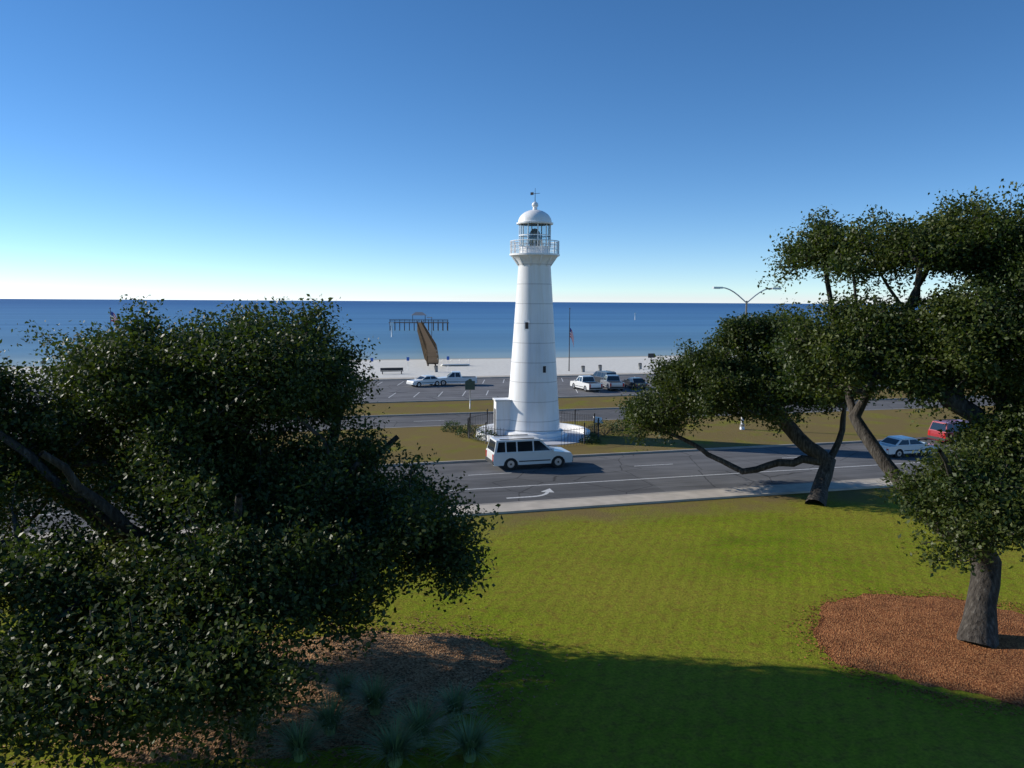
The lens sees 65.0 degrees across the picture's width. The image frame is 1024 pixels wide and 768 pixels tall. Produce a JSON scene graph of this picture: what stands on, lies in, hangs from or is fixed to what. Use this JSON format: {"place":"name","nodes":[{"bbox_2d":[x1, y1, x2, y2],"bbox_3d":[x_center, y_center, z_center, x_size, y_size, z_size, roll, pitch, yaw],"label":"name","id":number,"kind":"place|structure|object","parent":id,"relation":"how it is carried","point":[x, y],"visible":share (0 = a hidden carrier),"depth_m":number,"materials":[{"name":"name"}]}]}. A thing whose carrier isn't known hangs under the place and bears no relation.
{"place":"outdoors","nodes":[
{"label":"outdoors","id":0,"kind":"place"},
{"bbox_2d":[109,308,118,330],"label":"flagpole","id":1,"kind":"object","parent":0,"point":[112,314],"visible":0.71,"depth_m":125.00,"materials":[{"name":"grey metal"}]},
{"bbox_2d":[6,478,913,544],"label":"pavement","id":2,"kind":"structure","parent":0,"point":[547,505],"depth_m":47.10,"materials":[{"name":"concrete"}]},
{"bbox_2d":[0,299,926,366],"bbox_3d":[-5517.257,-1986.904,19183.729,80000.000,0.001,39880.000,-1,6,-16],"label":"sea","id":3,"kind":"structure","parent":0,"point":[486,329],"depth_m":462.35,"materials":[{"name":"blue liquid"}]},
{"bbox_2d":[0,354,1023,767],"bbox_3d":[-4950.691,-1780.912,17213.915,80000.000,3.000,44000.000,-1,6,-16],"label":"ground","id":4,"kind":"structure","parent":0,"point":[668,616],"depth_m":28.18,"materials":[{"name":"green plant"}]},
{"bbox_2d":[0,294,503,767],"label":"oak","id":5,"kind":"object","parent":4,"relation":"on","point":[321,566],"depth_m":20.80,"materials":[{"name":"green plant"}]},
{"bbox_2d":[58,630,512,763],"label":"leaf litter","id":6,"kind":"object","parent":4,"relation":"on","point":[424,662],"visible":0.41,"depth_m":24.60,"materials":[{"name":"brown plant"}]},
{"bbox_2d":[3,607,599,767],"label":"litter leaves","id":7,"kind":"object","parent":4,"relation":"on","point":[314,761],"visible":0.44,"depth_m":23.08,"materials":[{"name":"brown plant"}]},
{"bbox_2d":[30,373,653,386],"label":"sea walk","id":8,"kind":"structure","parent":4,"relation":"on","point":[505,376],"depth_m":122.50,"materials":[{"name":"concrete"}]},
{"bbox_2d":[202,667,524,767],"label":"ornamental grasses","id":9,"kind":"object","parent":4,"relation":"on","point":[418,726],"visible":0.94,"depth_m":20.72,"materials":[{"name":"green plant"}]},
{"bbox_2d":[389,312,448,365],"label":"fishing pier","id":10,"kind":"structure","parent":4,"relation":"on","point":[430,352],"depth_m":198.21,"materials":[{"name":"brown wood"}]},
{"bbox_2d":[12,375,880,411],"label":"car park","id":11,"kind":"structure","parent":4,"relation":"on","point":[495,387],"depth_m":103.99,"materials":[{"name":"grey asphalt"}]},
{"bbox_2d":[406,375,439,386],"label":"car","id":12,"kind":"object","parent":11,"relation":"on","point":[419,381],"visible":1,"depth_m":108.72,"materials":[{"name":"white paint"}]},
{"bbox_2d":[437,371,476,385],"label":"pickup truck","id":13,"kind":"object","parent":11,"relation":"on","point":[453,377],"visible":0.68,"depth_m":110.01,"materials":[{"name":"white paint"}]},
{"bbox_2d":[570,375,602,391],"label":"pickup truck","id":14,"kind":"object","parent":11,"relation":"on","point":[586,383],"visible":1,"depth_m":104.67,"materials":[{"name":"white paint"}]},
{"bbox_2d":[591,370,616,382],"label":"van","id":15,"kind":"object","parent":11,"relation":"on","point":[598,376],"visible":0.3,"depth_m":112.33,"materials":[{"name":"grey paint"}]},
{"bbox_2d":[600,375,624,389],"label":"pickup truck","id":16,"kind":"object","parent":11,"relation":"on","point":[609,382],"visible":0.87,"depth_m":105.78,"materials":[{"name":"grey paint"}]},
{"bbox_2d":[622,377,647,388],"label":"dark car","id":17,"kind":"object","parent":11,"relation":"on","point":[631,381],"visible":0.73,"depth_m":107.10,"materials":[{"name":"grey paint"}]},
{"bbox_2d":[15,388,888,412],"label":"car park kerb","id":18,"kind":"object","parent":4,"relation":"on","point":[491,399],"depth_m":93.61,"materials":[{"name":"concrete"}]},
{"bbox_2d":[465,379,474,389],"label":"historical marker","id":19,"kind":"object","parent":4,"relation":"on","point":[469,384],"visible":1,"depth_m":86.06,"materials":[{"name":"green metal"}]},
{"bbox_2d":[29,476,912,533],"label":"kerb","id":20,"kind":"structure","parent":4,"relation":"on","point":[642,493],"depth_m":48.11,"materials":[{"name":"concrete"}]},
{"bbox_2d":[18,397,993,438],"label":"road","id":21,"kind":"structure","parent":4,"relation":"on","point":[418,420],"depth_m":80.37,"materials":[{"name":"grey asphalt"}]},
{"bbox_2d":[87,437,928,480],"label":"median kerb","id":22,"kind":"object","parent":4,"relation":"on","point":[604,454],"visible":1,"depth_m":61.88,"materials":[{"name":"concrete"}]},
{"bbox_2d":[0,439,1021,534],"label":"road","id":23,"kind":"structure","parent":4,"relation":"on","point":[608,469],"depth_m":54.13,"materials":[{"name":"grey asphalt"}]},
{"bbox_2d":[7,378,919,516],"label":"road markings","id":24,"kind":"object","parent":23,"relation":"on","point":[547,491],"visible":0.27,"depth_m":52.77,"materials":[{"name":"paint"}]},
{"bbox_2d":[485,434,572,470],"bbox_3d":[1.200,4.711,56.365,5.802,2.145,2.576,-1,6,-16],"label":"white suv","id":25,"kind":"object","parent":23,"relation":"on","point":[510,452],"visible":1,"depth_m":55.33,"materials":[{"name":"white paint"}]},
{"bbox_2d":[879,435,939,457],"bbox_3d":[30.111,4.732,61.441,4.780,1.421,2.180,-1,6,-16],"label":"white car","id":26,"kind":"object","parent":23,"relation":"on","point":[897,446],"visible":0.66,"depth_m":60.55,"materials":[{"name":"white paint"}]},
{"bbox_2d":[927,419,968,444],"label":"red suv","id":27,"kind":"object","parent":23,"relation":"on","point":[935,426],"depth_m":66.28,"materials":[{"name":"red paint"}]},
{"bbox_2d":[370,353,654,373],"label":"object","id":28,"kind":"object","parent":4,"relation":"on","point":[650,355],"visible":0.69,"depth_m":134.65,"materials":[{"name":"metal"}]},
{"bbox_2d":[568,308,573,370],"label":"flagpole","id":29,"kind":"object","parent":4,"relation":"on","point":[571,334],"depth_m":134.07,"materials":[{"name":"grey metal"}]},
{"bbox_2d":[610,419,634,432],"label":"shrub","id":30,"kind":"object","parent":4,"relation":"on","point":[620,425],"depth_m":71.49,"materials":[{"name":"green plant"}]},
{"bbox_2d":[252,405,993,432],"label":"median kerb","id":31,"kind":"object","parent":4,"relation":"on","point":[613,419],"depth_m":77.52,"materials":[{"name":"concrete"}]},
{"bbox_2d":[310,395,987,418],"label":"grass strip","id":32,"kind":"object","parent":4,"relation":"on","point":[493,411],"visible":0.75,"depth_m":82.58,"materials":[{"name":"plant"}]},
{"bbox_2d":[612,298,886,505],"bbox_3d":[14.464,0.903,49.603,14.988,12.460,12.180,-1,6,-16],"label":"oak","id":33,"kind":"object","parent":4,"relation":"on","point":[701,377],"depth_m":47.33,"materials":[{"name":"green plant"}]},
{"bbox_2d":[745,178,1023,647],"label":"oak","id":34,"kind":"object","parent":4,"relation":"on","point":[843,347],"depth_m":27.59,"materials":[{"name":"green plant"}]},
{"bbox_2d":[774,587,1023,720],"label":"mulch chips","id":35,"kind":"object","parent":4,"relation":"on","point":[926,691],"visible":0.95,"depth_m":25.57,"materials":[{"name":"brown wood"}]},
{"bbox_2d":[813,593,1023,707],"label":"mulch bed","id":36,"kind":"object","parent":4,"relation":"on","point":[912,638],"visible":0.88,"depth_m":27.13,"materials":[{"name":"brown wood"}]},
{"bbox_2d":[0,0,1023,303],"label":"sky","id":37,"kind":"structure","parent":0,"point":[350,150],"materials":[{"name":"blue"}]},
{"bbox_2d":[390,313,635,336],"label":"channel markers","id":38,"kind":"object","parent":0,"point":[391,324],"visible":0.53,"depth_m":274.90,"materials":[{"name":"white"}]},
{"bbox_2d":[79,406,999,477],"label":"median island","id":39,"kind":"structure","parent":0,"point":[451,446],"depth_m":69.10,"materials":[{"name":"green plant"}]},
{"bbox_2d":[441,420,463,431],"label":"shrub","id":40,"kind":"object","parent":39,"relation":"on","point":[450,424],"depth_m":70.84,"materials":[{"name":"green plant"}]},
{"bbox_2d":[454,423,482,436],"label":"shrub","id":41,"kind":"object","parent":39,"relation":"on","point":[458,431],"depth_m":68.25,"materials":[{"name":"green plant"}]},
{"bbox_2d":[476,429,497,441],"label":"shrub","id":42,"kind":"object","parent":39,"relation":"on","point":[493,434],"visible":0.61,"depth_m":66.30,"materials":[{"name":"green plant"}]},
{"bbox_2d":[476,429,583,445],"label":"lighthouse base platform","id":43,"kind":"structure","parent":39,"relation":"on","point":[572,436],"depth_m":66.85,"materials":[{"name":"white concrete"}]},
{"bbox_2d":[493,192,567,440],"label":"lighthouse","id":44,"kind":"object","parent":39,"relation":"on","point":[529,404],"visible":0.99,"depth_m":66.37,"materials":[{"name":"white paint"}]},
{"bbox_2d":[467,409,598,446],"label":"iron fence","id":45,"kind":"object","parent":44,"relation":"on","point":[596,420],"visible":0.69,"depth_m":66.99,"materials":[{"name":"grey metal"}]},
{"bbox_2d":[476,423,589,441],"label":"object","id":46,"kind":"structure","parent":44,"relation":"on","point":[566,426],"depth_m":70.88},
{"bbox_2d":[578,433,601,443],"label":"shrub","id":47,"kind":"object","parent":39,"relation":"on","point":[595,437],"depth_m":65.22,"materials":[{"name":"green plant"}]},
{"bbox_2d":[583,418,621,436],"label":"shrub","id":48,"kind":"object","parent":39,"relation":"on","point":[595,423],"depth_m":69.18,"materials":[{"name":"green plant"}]},
{"bbox_2d":[712,287,780,429],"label":"street light","id":49,"kind":"object","parent":39,"relation":"on","point":[742,424],"visible":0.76,"depth_m":71.73,"materials":[{"name":"silver metal"}]}
]}

